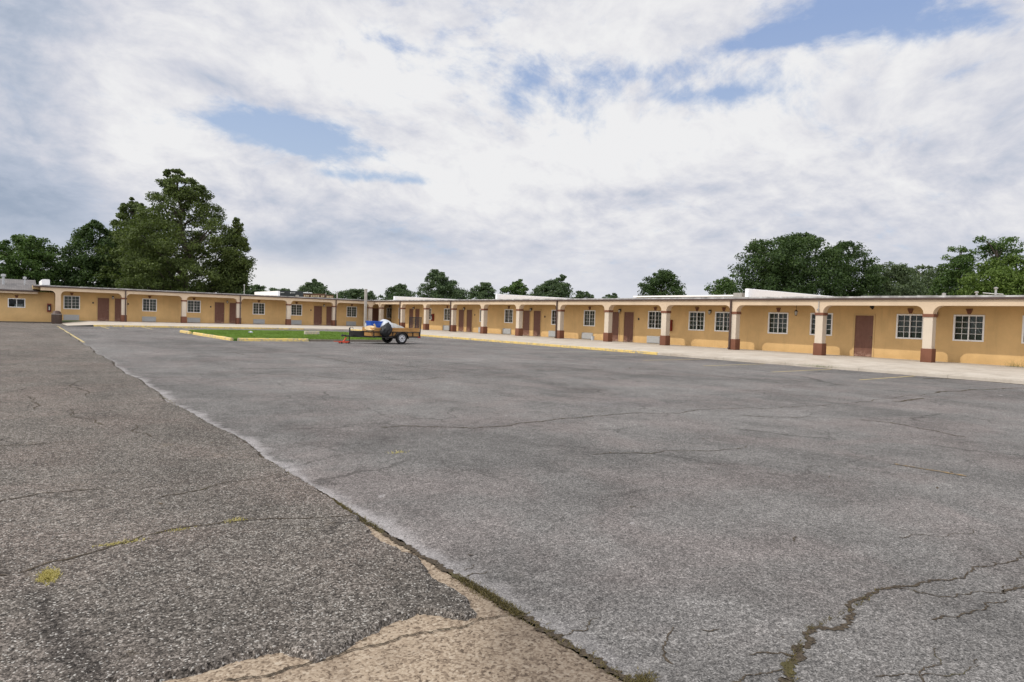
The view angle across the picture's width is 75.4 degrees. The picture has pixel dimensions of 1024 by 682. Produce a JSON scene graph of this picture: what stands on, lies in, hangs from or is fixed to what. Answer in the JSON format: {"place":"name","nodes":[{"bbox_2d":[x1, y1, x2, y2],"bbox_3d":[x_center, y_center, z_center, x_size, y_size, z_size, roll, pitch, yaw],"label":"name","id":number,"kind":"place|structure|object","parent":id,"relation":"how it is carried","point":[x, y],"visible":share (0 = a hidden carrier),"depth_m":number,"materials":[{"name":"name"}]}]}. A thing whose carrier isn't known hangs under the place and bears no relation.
{"place":"outdoors","nodes":[
{"label":"outdoors","id":0,"kind":"place"},
{"bbox_2d":[32,279,391,325],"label":"motel wing","id":1,"kind":"structure","parent":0,"point":[117,304],"depth_m":63.81,"materials":[{"name":"beige paint"}]},
{"bbox_2d":[63,295,79,308],"bbox_3d":[-38.336,-3.358,57.636,1.200,1.180,0.243,0,2,-37],"label":"window","id":2,"kind":"structure","parent":1,"relation":"in","point":[69,302],"depth_m":57.62,"materials":[{"name":"white plastic"}]},
{"bbox_2d":[96,297,109,320],"bbox_3d":[-36.437,-2.849,59.017,1.040,2.130,0.090,0,2,-37],"label":"door","id":3,"kind":"structure","parent":1,"relation":"in","point":[103,303],"depth_m":59.00,"materials":[{"name":"brown paint"}]},
{"bbox_2d":[114,298,126,320],"bbox_3d":[-35.386,-2.842,59.816,1.040,2.130,0.090,0,2,-37],"label":"door","id":4,"kind":"structure","parent":1,"relation":"in","point":[117,301],"depth_m":59.67,"materials":[{"name":"brown paint"}]},
{"bbox_2d":[142,298,156,311],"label":"window","id":5,"kind":"structure","parent":1,"relation":"in","point":[147,304],"depth_m":61.29,"materials":[{"name":"white plastic"}]},
{"bbox_2d":[187,300,200,312],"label":"window","id":6,"kind":"structure","parent":1,"relation":"in","point":[196,308],"depth_m":63.56,"materials":[{"name":"white plastic"}]},
{"bbox_2d":[214,301,224,322],"bbox_3d":[-28.676,-2.801,64.886,1.040,2.130,0.135,0,2,-37],"label":"door","id":7,"kind":"structure","parent":1,"relation":"in","point":[219,307],"depth_m":64.90,"materials":[{"name":"brown paint"}]},
{"bbox_2d":[228,302,235,322],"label":"door","id":8,"kind":"structure","parent":1,"relation":"in","point":[232,305],"depth_m":65.61,"materials":[{"name":"brown paint"}]},
{"bbox_2d":[253,303,264,314],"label":"window","id":9,"kind":"structure","parent":1,"relation":"in","point":[258,308],"depth_m":67.23,"materials":[{"name":"white plastic"}]},
{"bbox_2d":[291,304,301,315],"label":"window","id":10,"kind":"structure","parent":1,"relation":"in","point":[296,309],"depth_m":69.56,"materials":[{"name":"white plastic"}]},
{"bbox_2d":[313,305,322,324],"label":"door","id":11,"kind":"structure","parent":1,"relation":"in","point":[317,309],"depth_m":70.89,"materials":[{"name":"brown paint"}]},
{"bbox_2d":[325,306,331,324],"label":"door","id":12,"kind":"structure","parent":1,"relation":"in","point":[328,308],"depth_m":71.62,"materials":[{"name":"brown paint"}]},
{"bbox_2d":[346,306,356,316],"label":"window","id":13,"kind":"structure","parent":1,"relation":"in","point":[351,311],"depth_m":73.25,"materials":[{"name":"white plastic"}]},
{"bbox_2d":[372,307,378,320],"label":"door","id":14,"kind":"structure","parent":1,"relation":"in","point":[375,311],"depth_m":74.93,"materials":[{"name":"brown paint"}]},
{"bbox_2d":[0,322,476,681],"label":"coarse asphalt overlay","id":15,"kind":"object","parent":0,"point":[39,362],"visible":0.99,"depth_m":4.39,"materials":[{"name":"grey asphalt"}]},
{"bbox_2d":[35,566,62,585],"bbox_3d":[-2.687,1.356,3.832,0.150,0.020,0.337,0,2,-37],"label":"weed tuft","id":16,"kind":"object","parent":15,"relation":"on","point":[48,575],"visible":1,"depth_m":3.83,"materials":[{"name":"yellow plant"}]},
{"bbox_2d":[51,311,61,323],"bbox_3d":[-37.660,-1.964,54.752,0.784,1.110,0.784,0,2,-37],"label":"litter bin","id":17,"kind":"object","parent":15,"relation":"on","point":[56,317],"visible":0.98,"depth_m":54.49,"materials":[{"name":"brown concrete"}]},
{"bbox_2d":[92,538,148,546],"bbox_3d":[-2.608,1.341,4.423,0.361,0.016,0.097,0,2,-37],"label":"weed tuft","id":18,"kind":"object","parent":15,"relation":"on","point":[113,543],"visible":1,"depth_m":4.41,"materials":[{"name":"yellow plant"}]},
{"bbox_2d":[224,517,247,522],"bbox_3d":[-2.055,1.335,4.964,0.206,0.026,0.135,2,2,-8],"label":"weed tuft","id":19,"kind":"object","parent":15,"relation":"on","point":[230,520],"visible":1,"depth_m":4.96,"materials":[{"name":"yellow plant"}]},
{"bbox_2d":[190,329,381,339],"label":"island grass","id":20,"kind":"structure","parent":0,"point":[240,333],"depth_m":41.06,"materials":[{"name":"green plant"}]},
{"bbox_2d":[162,521,621,681],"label":"old concrete slab","id":21,"kind":"structure","parent":0,"point":[507,648],"depth_m":3.11,"materials":[{"name":"beige concrete"}]},
{"bbox_2d":[0,0,1023,299],"label":"sky","id":22,"kind":"structure","parent":0,"point":[605,146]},
{"bbox_2d":[62,320,1015,681],"bbox_3d":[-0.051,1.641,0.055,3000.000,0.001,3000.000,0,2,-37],"label":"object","id":23,"kind":"structure","parent":0,"point":[450,574],"depth_m":4.25,"materials":[{"name":"green plant"}]},
{"bbox_2d":[0,274,53,322],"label":"office building","id":24,"kind":"structure","parent":23,"relation":"on","point":[21,300],"depth_m":55.78,"materials":[{"name":"paint"}]},
{"bbox_2d":[8,298,24,307],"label":"window","id":25,"kind":"structure","parent":24,"relation":"in","point":[8,298],"depth_m":55.25,"materials":[{"name":"black glass"}]},
{"bbox_2d":[47,304,50,311],"bbox_3d":[-39.503,-2.846,56.507,0.300,0.700,0.260,0,2,-37],"label":"extinguisher cabinet","id":26,"kind":"object","parent":24,"relation":"attached to","point":[48,307],"visible":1,"depth_m":56.42,"materials":[{"name":"red metal"}]},
{"bbox_2d":[0,234,70,291],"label":"broadleaf tree","id":27,"kind":"object","parent":23,"relation":"on","point":[27,258],"visible":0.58,"depth_m":86.41,"materials":[{"name":"green plant"}]},
{"bbox_2d":[46,256,87,286],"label":"tree","id":28,"kind":"object","parent":23,"relation":"on","point":[62,281],"visible":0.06,"depth_m":98.97,"materials":[{"name":"green plant"}]},
{"bbox_2d":[57,219,134,287],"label":"broadleaf tree","id":29,"kind":"object","parent":23,"relation":"on","point":[82,262],"visible":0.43,"depth_m":88.71,"materials":[{"name":"green plant"}]},
{"bbox_2d":[93,197,177,289],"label":"broadleaf tree","id":30,"kind":"object","parent":23,"relation":"on","point":[125,210],"visible":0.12,"depth_m":87.55,"materials":[{"name":"green plant"}]},
{"bbox_2d":[112,168,257,292],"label":"broadleaf tree","id":31,"kind":"object","parent":23,"relation":"on","point":[166,243],"visible":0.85,"depth_m":81.05,"materials":[{"name":"green plant"}]},
{"bbox_2d":[211,217,252,293],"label":"broadleaf tree","id":32,"kind":"object","parent":23,"relation":"on","point":[238,226],"visible":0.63,"depth_m":83.35,"materials":[{"name":"green plant"}]},
{"bbox_2d":[240,284,266,294],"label":"tree","id":33,"kind":"object","parent":23,"relation":"on","point":[254,288],"visible":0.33,"depth_m":188.84,"materials":[{"name":"green plant"}]},
{"bbox_2d":[269,287,289,290],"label":"tree","id":34,"kind":"object","parent":23,"relation":"on","point":[281,289],"visible":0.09,"depth_m":180.70,"materials":[{"name":"green plant"}]},
{"bbox_2d":[277,290,302,296],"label":"distant shop","id":35,"kind":"structure","parent":23,"relation":"on","point":[293,293],"depth_m":110.04,"materials":[{"name":"white paint"}]},
{"bbox_2d":[296,278,340,297],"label":"tree","id":36,"kind":"object","parent":23,"relation":"on","point":[315,286],"visible":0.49,"depth_m":148.65,"materials":[{"name":"green plant"}]},
{"bbox_2d":[303,292,333,297],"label":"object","id":37,"kind":"object","parent":23,"relation":"on","point":[307,294],"visible":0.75,"depth_m":110.06,"materials":[{"name":"beige paint"}]},
{"bbox_2d":[336,288,378,299],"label":"tree","id":38,"kind":"object","parent":23,"relation":"on","point":[352,294],"visible":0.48,"depth_m":167.76,"materials":[{"name":"green plant"}]},
{"bbox_2d":[378,283,415,299],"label":"tree","id":39,"kind":"object","parent":23,"relation":"on","point":[399,289],"visible":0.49,"depth_m":158.50,"materials":[{"name":"green plant"}]},
{"bbox_2d":[415,269,471,298],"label":"tree","id":40,"kind":"object","parent":23,"relation":"on","point":[442,285],"visible":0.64,"depth_m":118.39,"materials":[{"name":"green plant"}]},
{"bbox_2d":[467,282,496,298],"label":"tree","id":41,"kind":"object","parent":23,"relation":"on","point":[485,290],"visible":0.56,"depth_m":133.46,"materials":[{"name":"green plant"}]},
{"bbox_2d":[499,279,528,295],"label":"tree","id":42,"kind":"object","parent":23,"relation":"on","point":[515,288],"visible":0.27,"depth_m":138.59,"materials":[{"name":"green plant"}]},
{"bbox_2d":[527,274,574,297],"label":"tree","id":43,"kind":"object","parent":23,"relation":"on","point":[551,288],"visible":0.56,"depth_m":113.39,"materials":[{"name":"green plant"}]},
{"bbox_2d":[572,290,593,297],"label":"tree","id":44,"kind":"object","parent":23,"relation":"on","point":[580,294],"visible":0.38,"depth_m":169.13,"materials":[{"name":"green plant"}]},
{"bbox_2d":[602,293,617,297],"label":"tree","id":45,"kind":"object","parent":23,"relation":"on","point":[611,296],"visible":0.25,"depth_m":188.88,"materials":[{"name":"green plant"}]},
{"bbox_2d":[637,268,686,295],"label":"broadleaf tree","id":46,"kind":"object","parent":23,"relation":"on","point":[662,282],"visible":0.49,"depth_m":93.60,"materials":[{"name":"green plant"}]},
{"bbox_2d":[704,274,743,294],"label":"bushy tree","id":47,"kind":"object","parent":23,"relation":"on","point":[721,286],"visible":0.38,"depth_m":79.40,"materials":[{"name":"green plant"}]},
{"bbox_2d":[727,231,856,295],"bbox_3d":[27.745,-5.324,65.905,11.629,11.199,11.632,1,2,-9],"label":"oak tree","id":48,"kind":"object","parent":23,"relation":"on","point":[784,268],"visible":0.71,"depth_m":63.52,"materials":[{"name":"green plant"}]},
{"bbox_2d":[817,240,888,296],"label":"oak tree","id":49,"kind":"object","parent":23,"relation":"on","point":[865,282],"visible":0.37,"depth_m":66.47,"materials":[{"name":"green plant"}]},
{"bbox_2d":[862,261,930,295],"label":"broadleaf tree","id":50,"kind":"object","parent":23,"relation":"on","point":[901,273],"visible":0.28,"depth_m":70.29,"materials":[{"name":"green plant"}]},
{"bbox_2d":[892,264,962,295],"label":"broadleaf tree","id":51,"kind":"object","parent":23,"relation":"on","point":[928,275],"visible":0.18,"depth_m":76.49,"materials":[{"name":"green plant"}]},
{"bbox_2d":[928,245,978,295],"bbox_3d":[42.143,-4.083,62.083,5.638,9.868,5.996,0,2,-37],"label":"slim tree","id":52,"kind":"object","parent":23,"relation":"on","point":[958,265],"visible":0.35,"depth_m":61.55,"materials":[{"name":"green plant"}]},
{"bbox_2d":[953,253,1023,294],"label":"bushy tree","id":53,"kind":"object","parent":23,"relation":"on","point":[1012,279],"visible":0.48,"depth_m":53.93,"materials":[{"name":"green plant"}]},
{"bbox_2d":[970,235,1023,294],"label":"feathery tree","id":54,"kind":"object","parent":23,"relation":"on","point":[997,249],"visible":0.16,"depth_m":57.84,"materials":[{"name":"green plant"}]},
{"bbox_2d":[59,326,1023,681],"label":"parking lot asphalt","id":55,"kind":"structure","parent":0,"point":[791,456],"depth_m":6.68,"materials":[{"name":"grey asphalt"}]},
{"bbox_2d":[180,330,191,333],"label":"kerb block","id":56,"kind":"structure","parent":55,"relation":"on","point":[186,332],"depth_m":42.77,"materials":[{"name":"yellow paint"}]},
{"bbox_2d":[192,332,232,340],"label":"kerb block","id":57,"kind":"structure","parent":55,"relation":"on","point":[213,336],"depth_m":37.40,"materials":[{"name":"yellow paint"}]},
{"bbox_2d":[237,338,307,340],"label":"kerb block","id":58,"kind":"structure","parent":55,"relation":"on","point":[272,339],"depth_m":35.50,"materials":[{"name":"yellow paint"}]},
{"bbox_2d":[334,337,349,343],"bbox_3d":[-9.117,-0.031,35.331,0.841,0.334,0.310,0,2,-39],"label":"floor jack","id":59,"kind":"object","parent":55,"relation":"on","point":[344,341],"visible":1,"depth_m":35.33,"materials":[{"name":"red metal"}]},
{"bbox_2d":[309,339,383,341],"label":"kerb block","id":60,"kind":"structure","parent":55,"relation":"on","point":[330,340],"depth_m":37.97,"materials":[{"name":"concrete"}]},
{"bbox_2d":[341,317,421,343],"bbox_3d":[-7.308,-0.621,36.824,4.576,1.529,2.000,0,2,-39],"label":"utility trailer","id":61,"kind":"object","parent":55,"relation":"on","point":[401,335],"visible":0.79,"depth_m":36.87,"materials":[{"name":"black metal"}]},
{"bbox_2d":[350,331,364,335],"bbox_3d":[-8.429,-0.425,36.024,0.700,0.260,0.400,0,2,-39],"label":"tool chest","id":62,"kind":"object","parent":61,"relation":"on","point":[356,333],"visible":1,"depth_m":35.86,"materials":[{"name":"black metal"}]},
{"bbox_2d":[365,326,374,331],"bbox_3d":[-7.717,-0.649,36.015,0.590,0.155,0.590,-15,32,-38],"label":"wash basin","id":63,"kind":"object","parent":61,"relation":"on","point":[367,328],"visible":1,"depth_m":36.09,"materials":[{"name":"beige plastic"}]},
{"bbox_2d":[365,321,382,327],"bbox_3d":[-7.644,-0.709,36.803,0.848,0.800,0.583,0,3,-43],"label":"storage tub","id":64,"kind":"object","parent":61,"relation":"on","point":[376,323],"visible":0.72,"depth_m":36.57,"materials":[{"name":"blue plastic"}]},
{"bbox_2d":[379,322,391,336],"bbox_3d":[-6.847,-0.630,36.098,0.735,0.827,0.574,0,2,-39],"label":"rubbish bag","id":65,"kind":"object","parent":61,"relation":"on","point":[385,330],"visible":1,"depth_m":35.91,"materials":[{"name":"black plastic"}]},
{"bbox_2d":[380,319,394,332],"bbox_3d":[-7.119,-0.763,37.054,0.730,0.924,1.130,0,2,-39],"label":"plastic sheet","id":66,"kind":"object","parent":61,"relation":"on","point":[384,321],"visible":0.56,"depth_m":36.81,"materials":[{"name":"white plastic"}]},
{"bbox_2d":[392,323,403,332],"bbox_3d":[-6.588,-0.670,37.551,1.020,0.738,1.100,0,2,-39],"label":"tarpaulin","id":67,"kind":"object","parent":61,"relation":"on","point":[395,325],"visible":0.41,"depth_m":37.25,"materials":[{"name":"grey plastic"}]},
{"bbox_2d":[0,335,1023,681],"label":"pavement cracks","id":68,"kind":"object","parent":55,"relation":"on","point":[786,665],"visible":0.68,"depth_m":3.55,"materials":[{"name":"black asphalt"}]},
{"bbox_2d":[1,415,1022,681],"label":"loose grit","id":69,"kind":"object","parent":55,"relation":"on","point":[459,523],"visible":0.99,"depth_m":5.09,"materials":[{"name":"grey gravel"}]},
{"bbox_2d":[58,326,967,475],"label":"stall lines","id":70,"kind":"object","parent":55,"relation":"on","point":[678,359],"visible":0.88,"depth_m":25.96,"materials":[{"name":"grey paint"}]},
{"bbox_2d":[160,395,878,681],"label":"seam moss","id":71,"kind":"object","parent":55,"relation":"on","point":[482,591],"visible":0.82,"depth_m":3.65,"materials":[{"name":"green plant"}]},
{"bbox_2d":[141,364,952,640],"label":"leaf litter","id":72,"kind":"object","parent":55,"relation":"on","point":[365,639],"visible":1,"depth_m":5.31,"materials":[{"name":"brown plant"}]},
{"bbox_2d":[94,325,1023,383],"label":"kerb","id":73,"kind":"structure","parent":55,"relation":"on","point":[1013,381],"depth_m":31.38,"materials":[{"name":"yellow paint"}]},
{"bbox_2d":[231,348,1023,453],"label":"long pavement cracks","id":74,"kind":"object","parent":55,"relation":"on","point":[693,410],"visible":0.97,"depth_m":15.87,"materials":[{"name":"grey asphalt"}]},
{"bbox_2d":[62,321,1023,379],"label":"walkway","id":75,"kind":"structure","parent":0,"point":[982,370],"depth_m":33.98,"materials":[{"name":"concrete"}]},
{"bbox_2d":[364,289,367,326],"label":"grey post","id":76,"kind":"object","parent":75,"relation":"on","point":[365,304],"visible":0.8,"depth_m":71.08,"materials":[{"name":"grey metal"}]},
{"bbox_2d":[374,287,1023,366],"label":"motel wing","id":77,"kind":"structure","parent":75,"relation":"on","point":[976,328],"depth_m":36.72,"materials":[{"name":"beige paint"}]},
{"bbox_2d":[408,308,413,327],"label":"door","id":78,"kind":"structure","parent":77,"relation":"in","point":[411,312],"depth_m":70.07,"materials":[{"name":"brown paint"}]},
{"bbox_2d":[414,308,419,327],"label":"door","id":79,"kind":"structure","parent":77,"relation":"in","point":[417,310],"depth_m":69.03,"materials":[{"name":"brown paint"}]},
{"bbox_2d":[444,308,449,320],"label":"window","id":80,"kind":"structure","parent":77,"relation":"in","point":[447,314],"depth_m":64.46,"materials":[{"name":"white plastic"}]},
{"bbox_2d":[458,309,464,331],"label":"door","id":81,"kind":"structure","parent":77,"relation":"in","point":[461,313],"depth_m":62.34,"materials":[{"name":"brown paint"}]},
{"bbox_2d":[466,309,472,331],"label":"door","id":82,"kind":"structure","parent":77,"relation":"in","point":[469,312],"depth_m":61.25,"materials":[{"name":"brown paint"}]},
{"bbox_2d":[504,309,512,322],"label":"window","id":83,"kind":"structure","parent":77,"relation":"in","point":[507,320],"depth_m":56.59,"materials":[{"name":"white plastic"}]},
{"bbox_2d":[522,310,530,335],"bbox_3d":[1.178,-1.517,54.483,0.135,2.130,1.040,0,2,-37],"label":"door","id":84,"kind":"structure","parent":77,"relation":"in","point":[526,313],"depth_m":54.49,"materials":[{"name":"brown paint"}]},
{"bbox_2d":[532,310,541,335],"bbox_3d":[2.042,-1.453,53.383,0.090,2.130,1.040,0,2,-37],"label":"door","id":85,"kind":"structure","parent":77,"relation":"in","point":[537,314],"depth_m":53.36,"materials":[{"name":"brown paint"}]},
{"bbox_2d":[551,310,555,324],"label":"window","id":86,"kind":"structure","parent":77,"relation":"in","point":[554,321],"depth_m":51.91,"materials":[{"name":"white plastic"}]},
{"bbox_2d":[583,310,595,325],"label":"window","id":87,"kind":"structure","parent":77,"relation":"in","point":[590,314],"depth_m":48.62,"materials":[{"name":"white plastic"}]},
{"bbox_2d":[612,311,619,340],"bbox_3d":[7.190,-1.063,46.567,0.135,2.130,1.040,0,2,-37],"label":"door","id":88,"kind":"structure","parent":77,"relation":"in","point":[616,316],"depth_m":46.48,"materials":[{"name":"brown paint"}]},
{"bbox_2d":[622,311,634,341],"bbox_3d":[8.018,-1.001,45.477,0.135,2.130,1.040,0,2,-37],"label":"door","id":89,"kind":"structure","parent":77,"relation":"in","point":[628,316],"depth_m":45.52,"materials":[{"name":"brown paint"}]},
{"bbox_2d":[648,311,661,328],"bbox_3d":[9.503,-1.390,43.680,0.243,1.180,1.200,0,2,-37],"label":"window","id":90,"kind":"structure","parent":77,"relation":"in","point":[654,316],"depth_m":43.77,"materials":[{"name":"white plastic"}]},
{"bbox_2d":[688,311,704,330],"bbox_3d":[11.509,-1.239,41.039,0.243,1.180,1.200,0,2,-37],"label":"window","id":91,"kind":"structure","parent":77,"relation":"in","point":[694,319],"depth_m":41.01,"materials":[{"name":"white plastic"}]},
{"bbox_2d":[714,312,728,331],"bbox_3d":[12.676,-1.151,39.503,0.243,1.180,1.200,0,2,-37],"label":"window","id":92,"kind":"structure","parent":77,"relation":"in","point":[721,315],"depth_m":39.69,"materials":[{"name":"white plastic"}]},
{"bbox_2d":[767,312,788,333],"bbox_3d":[14.802,-0.990,36.703,0.243,1.180,1.200,0,2,-37],"label":"window","id":93,"kind":"structure","parent":77,"relation":"in","point":[775,316],"depth_m":36.69,"materials":[{"name":"white plastic"}]},
{"bbox_2d":[809,313,832,335],"bbox_3d":[16.283,-0.879,34.754,0.243,1.180,1.200,0,2,-37],"label":"window","id":94,"kind":"structure","parent":77,"relation":"in","point":[829,324],"depth_m":34.58,"materials":[{"name":"white plastic"}]},
{"bbox_2d":[852,314,875,356],"bbox_3d":[17.516,-0.285,32.972,0.135,2.130,1.040,0,2,-37],"label":"door","id":95,"kind":"structure","parent":77,"relation":"in","point":[863,324],"depth_m":32.99,"materials":[{"name":"brown paint"}]},
{"bbox_2d":[895,314,923,339],"bbox_3d":[18.875,-0.683,31.341,0.243,1.180,1.200,0,2,-37],"label":"window","id":96,"kind":"structure","parent":77,"relation":"in","point":[905,326],"depth_m":31.35,"materials":[{"name":"white plastic"}]},
{"bbox_2d":[952,315,984,341],"bbox_3d":[20.376,-0.481,29.368,0.247,1.357,1.353,0,2,-37],"label":"window","id":97,"kind":"structure","parent":77,"relation":"in","point":[962,326],"depth_m":29.41,"materials":[{"name":"white plastic"}]},
{"bbox_2d":[1021,315,1023,343],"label":"window","id":98,"kind":"structure","parent":77,"relation":"in","point":[1022,338],"depth_m":27.78,"materials":[{"name":"white plastic"}]},
{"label":"grass island","id":99,"kind":"structure","parent":0,"visible":0},
{"bbox_2d":[304,331,318,334],"bbox_3d":[-13.284,-0.512,43.934,0.180,0.300,1.040,4,3,45],"label":"wheel stop","id":100,"kind":"object","parent":99,"relation":"on","point":[311,332],"visible":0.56,"depth_m":43.82,"materials":[{"name":"concrete"}]}
]}

